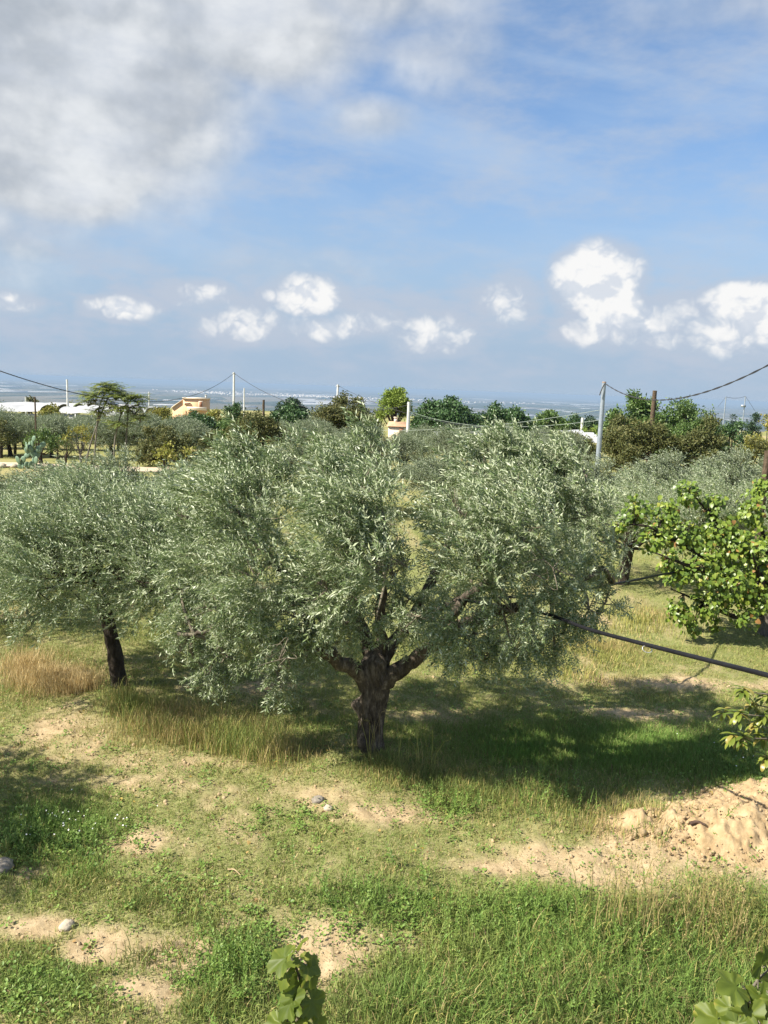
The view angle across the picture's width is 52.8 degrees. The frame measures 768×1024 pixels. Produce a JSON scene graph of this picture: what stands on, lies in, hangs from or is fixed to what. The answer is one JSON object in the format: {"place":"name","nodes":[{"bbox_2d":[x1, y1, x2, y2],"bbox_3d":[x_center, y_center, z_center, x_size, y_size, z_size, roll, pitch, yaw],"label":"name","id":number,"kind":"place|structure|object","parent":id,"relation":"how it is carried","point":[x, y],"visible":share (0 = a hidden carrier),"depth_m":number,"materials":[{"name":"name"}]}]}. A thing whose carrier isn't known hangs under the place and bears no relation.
{"place":"outdoors","nodes":[
{"label":"outdoors","id":0,"kind":"place"},
{"bbox_2d":[0,462,168,471],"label":"dirt road","id":1,"kind":"structure","parent":0,"point":[141,468],"depth_m":44.31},
{"bbox_2d":[0,377,767,1023],"bbox_3d":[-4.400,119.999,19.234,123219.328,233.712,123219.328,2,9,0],"label":"ground","id":2,"kind":"structure","parent":0,"point":[370,817],"depth_m":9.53,"materials":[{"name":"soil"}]},
{"bbox_2d":[0,417,12,457],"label":"tree","id":3,"kind":"object","parent":2,"relation":"on","point":[4,437],"visible":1,"depth_m":49.91,"materials":[{"name":"green plant"}]},
{"bbox_2d":[0,856,14,874],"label":"stone","id":4,"kind":"object","parent":2,"relation":"on","point":[6,863],"visible":0.76,"depth_m":7.76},
{"bbox_2d":[0,404,42,455],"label":"olive tree","id":5,"kind":"object","parent":2,"relation":"on","point":[15,419],"visible":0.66,"depth_m":51.40,"materials":[{"name":"green plant"}]},
{"bbox_2d":[15,436,45,468],"bbox_3d":[-19.294,-3.246,42.108,1.627,1.836,0.627,2,9,0],"label":"prickly pear","id":6,"kind":"object","parent":2,"relation":"on","point":[29,450],"visible":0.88,"depth_m":42.14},
{"bbox_2d":[0,458,74,497],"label":"olive tree","id":7,"kind":"object","parent":2,"relation":"on","point":[15,479],"visible":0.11,"depth_m":22.44,"materials":[{"name":"green plant"}]},
{"bbox_2d":[21,424,61,462],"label":"tree","id":8,"kind":"object","parent":2,"relation":"on","point":[44,434],"visible":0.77,"depth_m":44.93,"materials":[{"name":"green plant"}]},
{"bbox_2d":[0,402,95,415],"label":"greenhouse","id":9,"kind":"object","parent":2,"relation":"on","point":[23,406],"visible":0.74,"depth_m":119.70,"materials":[{"name":"white plastic"}]},
{"bbox_2d":[18,411,85,457],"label":"olive tree","id":10,"kind":"object","parent":2,"relation":"on","point":[55,424],"visible":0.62,"depth_m":51.51,"materials":[{"name":"green plant"}]},
{"bbox_2d":[0,466,104,591],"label":"olive tree","id":11,"kind":"object","parent":2,"relation":"on","point":[29,484],"visible":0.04,"depth_m":17.51,"materials":[{"name":"green plant"}]},
{"bbox_2d":[36,402,68,416],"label":"round tree","id":12,"kind":"object","parent":2,"relation":"on","point":[49,410],"visible":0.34,"depth_m":107.06,"materials":[{"name":"green plant"}]},
{"bbox_2d":[0,637,108,700],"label":"dry grass","id":13,"kind":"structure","parent":2,"relation":"on","point":[62,679],"depth_m":12.31,"materials":[{"name":"plant"}]},
{"bbox_2d":[51,437,75,464],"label":"tree","id":14,"kind":"object","parent":2,"relation":"on","point":[66,455],"visible":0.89,"depth_m":44.62,"materials":[{"name":"green plant"}]},
{"bbox_2d":[58,919,74,931],"bbox_3d":[-2.855,3.737,6.968,0.146,0.118,0.137,-6,12,-43],"label":"stone","id":15,"kind":"object","parent":2,"relation":"on","point":[65,925],"visible":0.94,"depth_m":6.93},
{"bbox_2d":[62,423,97,465],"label":"tree","id":16,"kind":"object","parent":2,"relation":"on","point":[77,430],"visible":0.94,"depth_m":43.48,"materials":[{"name":"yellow plant"}]},
{"bbox_2d":[62,415,102,449],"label":"olive tree","id":17,"kind":"object","parent":2,"relation":"on","point":[77,423],"visible":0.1,"depth_m":59.62,"materials":[{"name":"green plant"}]},
{"bbox_2d":[59,404,137,418],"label":"greenhouse","id":18,"kind":"object","parent":2,"relation":"on","point":[70,410],"visible":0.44,"depth_m":114.07,"materials":[{"name":"white plastic"}]},
{"bbox_2d":[43,443,155,549],"bbox_3d":[-8.139,-0.303,21.729,3.983,3.331,3.747,3,9,3],"label":"olive tree","id":19,"kind":"object","parent":2,"relation":"on","point":[112,460],"visible":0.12,"depth_m":21.50,"materials":[{"name":"green plant"}]},
{"bbox_2d":[69,381,132,467],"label":"feathery tree","id":20,"kind":"object","parent":2,"relation":"on","point":[104,388],"visible":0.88,"depth_m":40.52,"materials":[{"name":"green plant"}]},
{"bbox_2d":[77,408,141,454],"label":"olive tree","id":21,"kind":"object","parent":2,"relation":"on","point":[103,431],"visible":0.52,"depth_m":51.15,"materials":[{"name":"green plant"}]},
{"bbox_2d":[0,454,251,688],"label":"olive tree","id":22,"kind":"object","parent":2,"relation":"on","point":[120,528],"visible":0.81,"depth_m":10.87,"materials":[{"name":"green plant"}]},
{"bbox_2d":[100,389,155,470],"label":"feathery tree","id":23,"kind":"object","parent":2,"relation":"on","point":[121,409],"visible":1,"depth_m":40.05,"materials":[{"name":"green plant"}]},
{"bbox_2d":[108,409,169,454],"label":"olive tree","id":24,"kind":"object","parent":2,"relation":"on","point":[133,431],"visible":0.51,"depth_m":50.99,"materials":[{"name":"green plant"}]},
{"bbox_2d":[2,820,280,1023],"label":"lush grass","id":25,"kind":"structure","parent":2,"relation":"on","point":[200,1004],"depth_m":6.76,"materials":[{"name":"plant"}]},
{"bbox_2d":[111,459,207,604],"bbox_3d":[-4.633,0.521,16.869,3.626,3.394,3.681,5,10,18],"label":"olive tree","id":26,"kind":"object","parent":2,"relation":"on","point":[159,482],"visible":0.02,"depth_m":16.69,"materials":[{"name":"green plant"}]},
{"bbox_2d":[147,406,173,419],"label":"yellow bush","id":27,"kind":"object","parent":2,"relation":"on","point":[162,412],"visible":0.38,"depth_m":118.63,"materials":[{"name":"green plant"}]},
{"bbox_2d":[151,440,177,471],"bbox_3d":[-10.855,-2.422,38.148,1.176,2.266,1.334,-6,12,-41],"label":"yellow bush","id":28,"kind":"object","parent":2,"relation":"on","point":[165,457],"visible":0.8,"depth_m":38.04,"materials":[{"name":"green plant"}]},
{"bbox_2d":[133,421,196,465],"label":"almond tree","id":29,"kind":"object","parent":2,"relation":"on","point":[149,444],"visible":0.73,"depth_m":45.59,"materials":[{"name":"green plant"}]},
{"bbox_2d":[148,452,204,487],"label":"olive tree","id":30,"kind":"object","parent":2,"relation":"on","point":[170,471],"visible":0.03,"depth_m":23.85,"materials":[{"name":"green plant"}]},
{"bbox_2d":[154,414,212,457],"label":"olive tree","id":31,"kind":"object","parent":2,"relation":"on","point":[193,430],"visible":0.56,"depth_m":51.52,"materials":[{"name":"green plant"}]},
{"bbox_2d":[171,395,210,417],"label":"house","id":32,"kind":"structure","parent":2,"relation":"on","point":[198,404],"depth_m":203.44,"materials":[{"name":"beige paint"}]},
{"bbox_2d":[166,409,222,447],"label":"green tree","id":33,"kind":"object","parent":2,"relation":"on","point":[209,422],"visible":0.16,"depth_m":69.54,"materials":[{"name":"green plant"}]},
{"bbox_2d":[84,675,311,776],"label":"dry grass","id":34,"kind":"structure","parent":2,"relation":"on","point":[203,725],"depth_m":10.82,"materials":[{"name":"plant"}]},
{"bbox_2d":[206,408,222,429],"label":"yellow bush","id":35,"kind":"object","parent":2,"relation":"on","point":[215,413],"visible":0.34,"depth_m":109.04,"materials":[{"name":"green plant"}]},
{"bbox_2d":[196,428,245,461],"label":"almond tree","id":36,"kind":"object","parent":2,"relation":"on","point":[200,442],"visible":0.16,"depth_m":47.82,"materials":[{"name":"green plant"}]},
{"bbox_2d":[211,417,251,441],"bbox_3d":[-12.539,-6.295,63.953,4.026,3.177,3.637,-1,10,-19],"label":"scrub","id":37,"kind":"object","parent":2,"relation":"on","point":[221,426],"visible":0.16,"depth_m":63.23,"materials":[{"name":"green plant"}]},
{"bbox_2d":[232,372,234,415],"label":"utility pole","id":38,"kind":"object","parent":2,"relation":"on","point":[233,388],"visible":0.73,"depth_m":103.68,"materials":[{"name":"concrete"}]},
{"bbox_2d":[0,371,233,401],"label":"overhead cable","id":39,"kind":"object","parent":38,"relation":"attached to","point":[103,398],"visible":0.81,"depth_m":50.60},
{"bbox_2d":[221,401,248,430],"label":"green tree","id":40,"kind":"object","parent":2,"relation":"on","point":[233,408],"visible":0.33,"depth_m":90.83,"materials":[{"name":"green plant"}]},
{"bbox_2d":[223,407,289,450],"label":"almond tree","id":41,"kind":"object","parent":2,"relation":"on","point":[259,421],"visible":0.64,"depth_m":59.46,"materials":[{"name":"green plant"}]},
{"bbox_2d":[248,441,311,486],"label":"olive tree","id":42,"kind":"object","parent":2,"relation":"on","point":[291,461],"visible":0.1,"depth_m":35.64,"materials":[{"name":"green plant"}]},
{"bbox_2d":[261,400,310,428],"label":"dark tree","id":43,"kind":"object","parent":2,"relation":"on","point":[288,412],"visible":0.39,"depth_m":84.82,"materials":[{"name":"green plant"}]},
{"bbox_2d":[270,396,314,416],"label":"dark tree","id":44,"kind":"object","parent":2,"relation":"on","point":[297,402],"visible":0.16,"depth_m":147.89,"materials":[{"name":"green plant"}]},
{"bbox_2d":[264,937,326,1023],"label":"grape vine","id":45,"kind":"object","parent":2,"relation":"on","point":[297,1005],"visible":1,"depth_m":3.61,"materials":[{"name":"green plant"}]},
{"bbox_2d":[288,415,339,445],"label":"olive tree","id":46,"kind":"object","parent":2,"relation":"on","point":[323,426],"visible":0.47,"depth_m":59.46,"materials":[{"name":"green plant"}]},
{"bbox_2d":[152,389,534,404],"bbox_3d":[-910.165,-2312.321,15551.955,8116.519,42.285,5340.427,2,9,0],"label":"distant town","id":47,"kind":"object","parent":2,"relation":"on","point":[237,393],"visible":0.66,"depth_m":15231.81},
{"bbox_2d":[309,390,385,433],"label":"almond tree","id":48,"kind":"object","parent":2,"relation":"on","point":[333,415],"visible":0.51,"depth_m":70.38,"materials":[{"name":"green plant"}]},
{"bbox_2d":[311,454,406,511],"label":"olive tree","id":49,"kind":"object","parent":2,"relation":"on","point":[385,477],"visible":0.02,"depth_m":29.67,"materials":[{"name":"green plant"}]},
{"bbox_2d":[328,420,400,465],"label":"olive tree","id":50,"kind":"object","parent":2,"relation":"on","point":[339,433],"visible":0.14,"depth_m":43.69,"materials":[{"name":"green plant"}]},
{"bbox_2d":[0,382,754,420],"bbox_3d":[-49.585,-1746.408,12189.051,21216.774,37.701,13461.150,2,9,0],"label":"distant greenhouses","id":51,"kind":"object","parent":2,"relation":"on","point":[323,403],"visible":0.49,"depth_m":9992.12,"materials":[{"name":"white plastic"}]},
{"bbox_2d":[1,708,762,1023],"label":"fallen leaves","id":52,"kind":"object","parent":2,"relation":"on","point":[218,847],"visible":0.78,"depth_m":8.53,"materials":[{"name":"brown plant"}]},
{"bbox_2d":[0,751,767,1023],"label":"leafy weeds","id":53,"kind":"object","parent":2,"relation":"on","point":[254,962],"visible":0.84,"depth_m":6.96,"materials":[{"name":"green plant"}]},
{"bbox_2d":[0,636,767,1023],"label":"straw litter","id":54,"kind":"object","parent":2,"relation":"on","point":[320,822],"visible":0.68,"depth_m":8.85,"materials":[{"name":"beige plant"}]},
{"bbox_2d":[0,662,767,1023],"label":"crumbled soil","id":55,"kind":"structure","parent":2,"relation":"on","point":[98,960],"depth_m":8.51,"materials":[{"name":"soil"}]},
{"bbox_2d":[0,657,767,1023],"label":"weeds","id":56,"kind":"object","parent":2,"relation":"on","point":[148,881],"visible":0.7,"depth_m":7.91,"materials":[{"name":"green plant"}]},
{"bbox_2d":[141,399,642,753],"bbox_3d":[0.113,1.058,9.949,6.450,4.928,4.660,2,9,0],"label":"olive tree","id":57,"kind":"object","parent":2,"relation":"on","point":[223,490],"visible":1,"depth_m":9.15,"materials":[{"name":"green plant"}]},
{"bbox_2d":[468,561,767,677],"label":"irrigation hose","id":58,"kind":"object","parent":57,"relation":"hanging from","point":[709,660],"visible":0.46,"depth_m":7.26,"materials":[{"name":"plastic"}]},
{"bbox_2d":[370,386,414,423],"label":"pine tree","id":59,"kind":"object","parent":2,"relation":"on","point":[395,397],"visible":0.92,"depth_m":98.50,"materials":[{"name":"green plant"}]},
{"bbox_2d":[387,417,406,440],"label":"house","id":60,"kind":"structure","parent":2,"relation":"on","point":[395,424],"depth_m":95.80,"materials":[{"name":"paint"}]},
{"bbox_2d":[347,699,449,765],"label":"tall stalks","id":61,"kind":"object","parent":2,"relation":"on","point":[398,741],"visible":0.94,"depth_m":10.06,"materials":[{"name":"green plant"}]},
{"bbox_2d":[379,430,430,467],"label":"olive tree","id":62,"kind":"object","parent":2,"relation":"on","point":[407,443],"visible":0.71,"depth_m":45.26,"materials":[{"name":"green plant"}]},
{"bbox_2d":[398,423,443,456],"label":"olive tree","id":63,"kind":"object","parent":2,"relation":"on","point":[422,432],"visible":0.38,"depth_m":61.24,"materials":[{"name":"green plant"}]},
{"bbox_2d":[389,450,469,508],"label":"olive tree","id":64,"kind":"object","parent":2,"relation":"on","point":[429,470],"visible":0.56,"depth_m":31.50,"materials":[{"name":"green plant"}]},
{"bbox_2d":[410,394,483,447],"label":"carob tree","id":65,"kind":"object","parent":2,"relation":"on","point":[450,409],"visible":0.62,"depth_m":79.46,"materials":[{"name":"green plant"}]},
{"bbox_2d":[422,421,479,464],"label":"olive tree","id":66,"kind":"object","parent":2,"relation":"on","point":[443,435],"visible":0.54,"depth_m":49.23,"materials":[{"name":"green plant"}]},
{"bbox_2d":[474,400,541,442],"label":"carob tree","id":67,"kind":"object","parent":2,"relation":"on","point":[505,414],"visible":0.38,"depth_m":85.92,"materials":[{"name":"green plant"}]},
{"bbox_2d":[323,746,702,850],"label":"dry grass","id":68,"kind":"structure","parent":2,"relation":"on","point":[491,794],"depth_m":9.44,"materials":[{"name":"plant"}]},
{"bbox_2d":[526,424,557,438],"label":"olive tree","id":69,"kind":"object","parent":2,"relation":"on","point":[535,433],"visible":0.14,"depth_m":69.45,"materials":[{"name":"green plant"}]},
{"bbox_2d":[534,409,571,430],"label":"carob tree","id":70,"kind":"object","parent":2,"relation":"on","point":[550,414],"visible":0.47,"depth_m":90.71,"materials":[{"name":"green plant"}]},
{"bbox_2d":[535,426,595,463],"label":"olive tree","id":71,"kind":"object","parent":2,"relation":"on","point":[547,439],"visible":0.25,"depth_m":47.56,"materials":[{"name":"green plant"}]},
{"bbox_2d":[543,429,595,465],"bbox_3d":[14.347,-4.666,59.643,4.898,3.461,4.271,2,9,0],"label":"scrub","id":72,"kind":"object","parent":2,"relation":"on","point":[587,440],"visible":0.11,"depth_m":59.65,"materials":[{"name":"green plant"}]},
{"bbox_2d":[568,412,580,429],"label":"dark tree","id":73,"kind":"object","parent":2,"relation":"on","point":[575,419],"visible":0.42,"depth_m":167.81,"materials":[{"name":"green plant"}]},
{"bbox_2d":[556,430,596,442],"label":"greenhouse","id":74,"kind":"object","parent":2,"relation":"on","point":[591,434],"visible":0.32,"depth_m":77.13,"materials":[{"name":"white plastic"}]},
{"bbox_2d":[395,707,767,783],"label":"lush grass","id":75,"kind":"structure","parent":2,"relation":"on","point":[560,749],"depth_m":10.72,"materials":[{"name":"plant"}]},
{"bbox_2d":[543,452,625,533],"bbox_3d":[6.838,-0.547,27.160,3.983,3.126,3.747,2,9,2],"label":"olive tree","id":76,"kind":"object","parent":2,"relation":"on","point":[596,472],"visible":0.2,"depth_m":26.93,"materials":[{"name":"green plant"}]},
{"bbox_2d":[579,413,598,434],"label":"dark tree","id":77,"kind":"object","parent":2,"relation":"on","point":[592,419],"visible":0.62,"depth_m":158.06,"materials":[{"name":"green plant"}]},
{"bbox_2d":[595,382,605,467],"bbox_3d":[12.498,-4.365,44.802,0.320,6.292,0.320,2,9,0],"label":"utility pole","id":78,"kind":"object","parent":2,"relation":"on","point":[600,428],"visible":0.75,"depth_m":44.58,"materials":[{"name":"concrete"}]},
{"bbox_2d":[605,364,767,400],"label":"overhead cable","id":79,"kind":"object","parent":78,"relation":"attached to","point":[753,372],"visible":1,"depth_m":30.02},
{"bbox_2d":[601,413,635,470],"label":"almond tree","id":80,"kind":"object","parent":2,"relation":"on","point":[618,418],"visible":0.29,"depth_m":57.39,"materials":[{"name":"green plant"}]},
{"bbox_2d":[593,389,665,463],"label":"walnut tree","id":81,"kind":"object","parent":2,"relation":"on","point":[639,409],"visible":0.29,"depth_m":64.87,"materials":[{"name":"green plant"}]},
{"bbox_2d":[560,464,701,585],"bbox_3d":[6.420,0.440,20.341,4.052,3.352,4.114,5,10,18],"label":"olive tree","id":82,"kind":"object","parent":2,"relation":"on","point":[643,493],"visible":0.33,"depth_m":20.01,"materials":[{"name":"green plant"}]},
{"bbox_2d":[601,414,688,473],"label":"almond tree","id":83,"kind":"object","parent":2,"relation":"on","point":[638,439],"visible":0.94,"depth_m":55.00,"materials":[{"name":"green plant"}]},
{"bbox_2d":[646,390,656,465],"bbox_3d":[20.596,-6.054,59.675,0.420,6.559,0.420,2,9,0],"label":"utility pole","id":84,"kind":"object","parent":2,"relation":"on","point":[653,403],"visible":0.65,"depth_m":59.23,"materials":[{"name":"brown wood"}]},
{"bbox_2d":[541,841,767,963],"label":"tall weeds","id":85,"kind":"object","parent":2,"relation":"on","point":[717,895],"visible":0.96,"depth_m":7.19,"materials":[{"name":"green plant"}]},
{"bbox_2d":[609,446,704,514],"bbox_3d":[10.045,-0.822,29.032,4.192,3.303,3.944,1,9,-9],"label":"olive tree","id":86,"kind":"object","parent":2,"relation":"on","point":[662,471],"visible":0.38,"depth_m":28.76,"materials":[{"name":"green plant"}]},
{"bbox_2d":[643,403,684,467],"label":"almond tree","id":87,"kind":"object","parent":2,"relation":"on","point":[668,418],"visible":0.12,"depth_m":61.75,"materials":[{"name":"green plant"}]},
{"bbox_2d":[594,777,767,869],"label":"soil heap","id":88,"kind":"object","parent":2,"relation":"on","point":[742,824],"visible":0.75,"depth_m":8.74,"materials":[{"name":"soil"}]},
{"bbox_2d":[609,474,767,638],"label":"fruit tree","id":89,"kind":"object","parent":2,"relation":"on","point":[731,545],"visible":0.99,"depth_m":15.48,"materials":[{"name":"green plant"}]},
{"bbox_2d":[652,395,730,471],"bbox_3d":[23.577,-5.875,59.634,6.658,6.336,5.524,2,9,0],"label":"almond tree","id":90,"kind":"object","parent":2,"relation":"on","point":[687,412],"visible":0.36,"depth_m":58.97,"materials":[{"name":"green plant"}]},
{"bbox_2d":[667,413,728,470],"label":"almond tree","id":91,"kind":"object","parent":2,"relation":"on","point":[700,441],"visible":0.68,"depth_m":56.20,"materials":[{"name":"green plant"}]},
{"bbox_2d":[636,459,767,571],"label":"olive tree","id":92,"kind":"object","parent":2,"relation":"on","point":[715,487],"visible":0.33,"depth_m":21.33,"materials":[{"name":"green plant"}]},
{"bbox_2d":[670,443,761,512],"bbox_3d":[12.504,-0.861,29.101,4.192,3.494,3.944,2,9,2],"label":"olive tree","id":93,"kind":"object","parent":2,"relation":"on","point":[736,470],"visible":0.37,"depth_m":28.75,"materials":[{"name":"green plant"}]},
{"bbox_2d":[692,943,767,1023],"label":"grape vine","id":94,"kind":"object","parent":2,"relation":"on","point":[750,1004],"visible":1,"depth_m":3.47,"materials":[{"name":"green plant"}]},
{"bbox_2d":[699,465,767,548],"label":"olive tree","id":95,"kind":"object","parent":2,"relation":"on","point":[750,496],"visible":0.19,"depth_m":21.22,"materials":[{"name":"green plant"}]},
{"bbox_2d":[718,418,754,459],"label":"green tree","id":96,"kind":"object","parent":2,"relation":"on","point":[731,432],"visible":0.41,"depth_m":63.27,"materials":[{"name":"green plant"}]},
{"bbox_2d":[711,685,767,771],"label":"peach tree","id":97,"kind":"object","parent":2,"relation":"on","point":[738,718],"visible":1,"depth_m":7.53,"materials":[{"name":"green plant"}]},
{"bbox_2d":[726,433,767,470],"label":"almond tree","id":98,"kind":"object","parent":2,"relation":"on","point":[758,448],"visible":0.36,"depth_m":49.78,"materials":[{"name":"green plant"}]},
{"bbox_2d":[736,453,763,484],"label":"olive tree","id":99,"kind":"object","parent":2,"relation":"on","point":[757,466],"visible":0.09,"depth_m":30.19,"materials":[{"name":"green plant"}]},
{"bbox_2d":[743,412,762,437],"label":"dark tree","id":100,"kind":"object","parent":2,"relation":"on","point":[753,427],"visible":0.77,"depth_m":168.19,"materials":[{"name":"green plant"}]},
{"bbox_2d":[740,413,767,468],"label":"yellow bush","id":101,"kind":"object","parent":2,"relation":"on","point":[765,425],"visible":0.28,"depth_m":57.76,"materials":[{"name":"green plant"}]},
{"bbox_2d":[755,450,767,579],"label":"fence post","id":102,"kind":"object","parent":2,"relation":"on","point":[765,466],"visible":0.1,"depth_m":18.99,"materials":[{"name":"brown wood"}]},
{"bbox_2d":[0,870,767,1023],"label":"grass","id":103,"kind":"structure","parent":0,"point":[407,968],"depth_m":6.67,"materials":[{"name":"plant"}]},
{"bbox_2d":[0,496,767,647],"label":"grass","id":104,"kind":"structure","parent":0,"point":[645,586],"depth_m":18.98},
{"bbox_2d":[0,0,767,404],"label":"sky","id":105,"kind":"structure","parent":0,"point":[541,198],"materials":[{"name":"blue"}]},
{"bbox_2d":[305,878,767,1023],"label":"tall grass","id":106,"kind":"structure","parent":0,"point":[591,971],"depth_m":6.53,"materials":[{"name":"plant"}]},
{"bbox_2d":[550,595,720,690],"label":"yellow grass","id":107,"kind":"structure","parent":0,"point":[643,618],"depth_m":15.95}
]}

